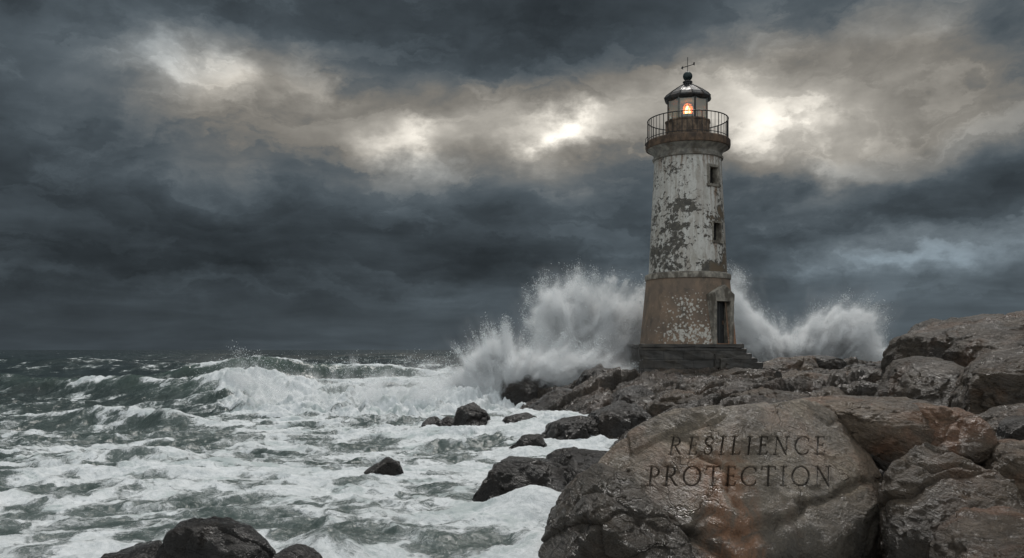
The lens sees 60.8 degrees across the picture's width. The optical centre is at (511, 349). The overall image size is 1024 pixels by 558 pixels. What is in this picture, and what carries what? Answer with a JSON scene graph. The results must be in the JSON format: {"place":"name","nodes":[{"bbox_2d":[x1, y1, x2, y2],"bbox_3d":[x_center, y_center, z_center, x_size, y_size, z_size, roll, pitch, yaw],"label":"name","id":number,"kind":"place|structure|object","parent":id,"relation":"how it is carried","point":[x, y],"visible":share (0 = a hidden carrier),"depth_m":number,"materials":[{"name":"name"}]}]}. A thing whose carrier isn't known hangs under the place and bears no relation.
{"place":"outdoors","nodes":[
{"label":"outdoors","id":0,"kind":"place"},
{"bbox_2d":[0,350,883,557],"bbox_3d":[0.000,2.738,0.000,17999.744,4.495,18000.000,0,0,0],"label":"sea","id":1,"kind":"structure","parent":0,"point":[102,452],"depth_m":24.28,"materials":[{"name":"liquid"}]},
{"bbox_2d":[101,540,161,557],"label":"rock","id":2,"kind":"object","parent":1,"relation":"in","point":[148,549],"visible":0.82,"depth_m":11.65,"materials":[{"name":"grey stone"}]},
{"bbox_2d":[154,516,275,557],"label":"boulder","id":3,"kind":"object","parent":1,"relation":"in","point":[215,537],"visible":1,"depth_m":11.44,"materials":[{"name":"grey stone"}]},
{"bbox_2d":[272,544,322,557],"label":"rock","id":4,"kind":"object","parent":1,"relation":"in","point":[299,551],"visible":1,"depth_m":11.47,"materials":[{"name":"grey stone"}]},
{"bbox_2d":[364,457,403,475],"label":"rock","id":5,"kind":"object","parent":1,"relation":"in","point":[388,466],"visible":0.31,"depth_m":18.78,"materials":[{"name":"grey stone"}]},
{"bbox_2d":[421,416,443,426],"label":"rock","id":6,"kind":"object","parent":1,"relation":"in","point":[435,420],"visible":0.44,"depth_m":30.33,"materials":[{"name":"grey stone"}]},
{"bbox_2d":[442,416,453,425],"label":"rock","id":7,"kind":"object","parent":1,"relation":"in","point":[447,420],"visible":0.24,"depth_m":30.87,"materials":[{"name":"grey stone"}]},
{"bbox_2d":[452,402,490,425],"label":"rock","id":8,"kind":"object","parent":1,"relation":"in","point":[473,413],"visible":0.52,"depth_m":29.61,"materials":[{"name":"grey stone"}]},
{"bbox_2d":[497,374,550,405],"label":"rock","id":9,"kind":"object","parent":1,"relation":"in","point":[516,391],"visible":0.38,"depth_m":40.78,"materials":[{"name":"grey stone"}]},
{"bbox_2d":[0,0,1023,349],"label":"sky","id":10,"kind":"structure","parent":0,"point":[175,174],"materials":[{"name":"grey"}]},
{"bbox_2d":[190,259,892,407],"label":"spray droplets","id":11,"kind":"object","parent":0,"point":[556,360],"visible":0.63,"depth_m":45.71,"materials":[{"name":"white liquid"}]},
{"bbox_2d":[519,356,1001,557],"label":"rocky shore","id":12,"kind":"structure","parent":0,"point":[593,393],"depth_m":29.54,"materials":[{"name":"grey stone"}]},
{"bbox_2d":[502,412,536,423],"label":"rock","id":13,"kind":"object","parent":12,"relation":"on","point":[514,418],"visible":0.3,"depth_m":29.54,"materials":[{"name":"grey stone"}]},
{"bbox_2d":[472,456,573,501],"bbox_3d":[0.400,2.805,16.349,2.356,1.515,2.348,0,0,28],"label":"boulder","id":14,"kind":"object","parent":12,"relation":"on","point":[508,474],"visible":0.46,"depth_m":15.93,"materials":[{"name":"grey stone"}]},
{"bbox_2d":[509,434,546,448],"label":"rock","id":15,"kind":"object","parent":12,"relation":"on","point":[531,440],"visible":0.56,"depth_m":23.27,"materials":[{"name":"grey stone"}]},
{"bbox_2d":[528,387,571,410],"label":"rock","id":16,"kind":"object","parent":12,"relation":"on","point":[546,401],"visible":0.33,"depth_m":35.32,"materials":[{"name":"grey stone"}]},
{"bbox_2d":[541,415,599,439],"bbox_3d":[1.923,2.523,25.043,2.349,1.210,2.315,0,0,0],"label":"rock","id":17,"kind":"object","parent":12,"relation":"on","point":[575,427],"visible":0.39,"depth_m":24.53,"materials":[{"name":"grey stone"}]},
{"bbox_2d":[546,446,607,477],"bbox_3d":[1.323,2.569,17.090,2.501,1.242,2.118,0,0,0],"label":"boulder","id":18,"kind":"object","parent":12,"relation":"on","point":[576,460],"visible":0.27,"depth_m":16.87,"materials":[{"name":"grey stone"}]},
{"bbox_2d":[576,367,638,385],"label":"rock","id":19,"kind":"object","parent":12,"relation":"on","point":[586,374],"visible":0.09,"depth_m":38.79,"materials":[{"name":"grey stone"}]},
{"bbox_2d":[538,463,692,557],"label":"boulder","id":20,"kind":"object","parent":12,"relation":"on","point":[599,510],"visible":0.98,"depth_m":11.15,"materials":[{"name":"grey stone"}]},
{"bbox_2d":[588,400,651,438],"bbox_3d":[3.409,2.372,25.519,2.814,1.620,3.336,0,0,0],"label":"rock","id":21,"kind":"object","parent":12,"relation":"on","point":[616,419],"visible":0.42,"depth_m":24.66,"materials":[{"name":"grey stone"}]},
{"bbox_2d":[611,385,654,403],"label":"rock","id":22,"kind":"object","parent":12,"relation":"on","point":[631,394],"visible":0.32,"depth_m":31.66,"materials":[{"name":"grey stone"}]},
{"bbox_2d":[650,369,691,375],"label":"rock","id":23,"kind":"object","parent":12,"relation":"on","point":[669,371],"visible":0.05,"depth_m":35.78,"materials":[{"name":"grey stone"}]},
{"bbox_2d":[643,389,699,416],"bbox_3d":[5.707,2.215,28.321,3.334,1.805,3.500,0,0,-38],"label":"rock","id":24,"kind":"object","parent":12,"relation":"on","point":[668,399],"visible":0.23,"depth_m":27.50,"materials":[{"name":"grey stone"}]},
{"bbox_2d":[625,57,762,372],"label":"lighthouse","id":25,"kind":"object","parent":12,"relation":"on","point":[688,313],"visible":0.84,"depth_m":42.33,"materials":[{"name":"paint"}]},
{"bbox_2d":[706,163,720,186],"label":"window","id":26,"kind":"structure","parent":25,"relation":"in","point":[713,170],"depth_m":42.76,"materials":[{"name":"grey stone"}]},
{"bbox_2d":[712,220,723,243],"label":"window","id":27,"kind":"structure","parent":25,"relation":"in","point":[716,225],"depth_m":42.77,"materials":[{"name":"grey stone"}]},
{"bbox_2d":[717,302,723,342],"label":"door","id":28,"kind":"structure","parent":25,"relation":"in","point":[720,305],"depth_m":42.42,"materials":[{"name":"brown wood"}]},
{"bbox_2d":[710,367,767,375],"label":"rock","id":29,"kind":"object","parent":12,"relation":"on","point":[737,371],"visible":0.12,"depth_m":34.84,"materials":[{"name":"grey stone"}]},
{"bbox_2d":[598,398,882,557],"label":"carved boulder","id":30,"kind":"object","parent":12,"relation":"on","point":[799,478],"visible":0.96,"depth_m":11.71,"materials":[{"name":"stone"}]},
{"bbox_2d":[728,387,809,400],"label":"rock","id":31,"kind":"object","parent":12,"relation":"on","point":[768,393],"visible":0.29,"depth_m":25.57,"materials":[{"name":"grey stone"}]},
{"bbox_2d":[763,356,818,370],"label":"rock","id":32,"kind":"object","parent":12,"relation":"on","point":[802,363],"visible":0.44,"depth_m":44.02,"materials":[{"name":"grey stone"}]},
{"bbox_2d":[782,369,829,380],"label":"rock","id":33,"kind":"object","parent":12,"relation":"on","point":[795,373],"visible":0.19,"depth_m":32.40,"materials":[{"name":"grey stone"}]},
{"bbox_2d":[809,386,845,396],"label":"rock","id":34,"kind":"object","parent":12,"relation":"on","point":[828,390],"visible":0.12,"depth_m":25.02,"materials":[{"name":"grey stone"}]},
{"bbox_2d":[809,355,846,369],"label":"rock","id":35,"kind":"object","parent":12,"relation":"on","point":[827,362],"visible":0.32,"depth_m":46.87,"materials":[{"name":"grey stone"}]},
{"bbox_2d":[842,363,880,368],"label":"rock","id":36,"kind":"object","parent":12,"relation":"on","point":[873,365],"visible":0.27,"depth_m":41.60,"materials":[{"name":"grey stone"}]},
{"bbox_2d":[841,367,881,374],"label":"rock","id":37,"kind":"object","parent":12,"relation":"on","point":[864,369],"visible":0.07,"depth_m":30.91,"materials":[{"name":"grey stone"}]},
{"bbox_2d":[802,395,936,471],"bbox_3d":[5.892,1.296,13.598,2.913,1.152,2.483,0,0,0],"label":"boulder","id":38,"kind":"object","parent":12,"relation":"on","point":[884,432],"visible":0.43,"depth_m":12.65,"materials":[{"name":"stone"}]},
{"bbox_2d":[874,356,964,406],"bbox_3d":[9.964,1.048,21.011,2.144,1.786,3.355,0,0,-14],"label":"boulder","id":39,"kind":"object","parent":12,"relation":"on","point":[933,380],"visible":0.41,"depth_m":20.33,"materials":[{"name":"grey stone"}]},
{"bbox_2d":[877,442,1023,557],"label":"boulder","id":40,"kind":"object","parent":12,"relation":"on","point":[925,490],"visible":0.6,"depth_m":11.18,"materials":[{"name":"grey stone"}]},
{"bbox_2d":[880,310,1023,379],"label":"rock outcrop","id":41,"kind":"object","parent":12,"relation":"on","point":[963,341],"visible":0.38,"depth_m":22.59,"materials":[{"name":"grey stone"}]},
{"bbox_2d":[912,403,999,465],"bbox_3d":[6.338,1.259,12.896,1.425,0.962,1.835,0,0,0],"label":"boulder","id":42,"kind":"object","parent":12,"relation":"on","point":[972,437],"visible":0.49,"depth_m":12.22,"materials":[{"name":"stone"}]},
{"bbox_2d":[928,506,1023,557],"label":"boulder","id":43,"kind":"object","parent":12,"relation":"on","point":[990,532],"visible":0.97,"depth_m":10.19,"materials":[{"name":"stone"}]},
{"bbox_2d":[947,346,1023,413],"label":"boulder","id":44,"kind":"object","parent":12,"relation":"on","point":[987,381],"visible":0.63,"depth_m":17.26,"materials":[{"name":"grey stone"}]},
{"bbox_2d":[975,403,1023,432],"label":"boulder","id":45,"kind":"object","parent":12,"relation":"on","point":[993,417],"visible":0.33,"depth_m":15.54,"materials":[{"name":"grey stone"}]},
{"bbox_2d":[980,439,1023,501],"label":"boulder","id":46,"kind":"object","parent":12,"relation":"on","point":[1006,459],"visible":0.35,"depth_m":11.56,"materials":[{"name":"stone"}]},
{"bbox_2d":[997,415,1023,440],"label":"boulder","id":47,"kind":"object","parent":12,"relation":"on","point":[1011,427],"visible":0.55,"depth_m":13.78,"materials":[{"name":"grey stone"}]}
]}

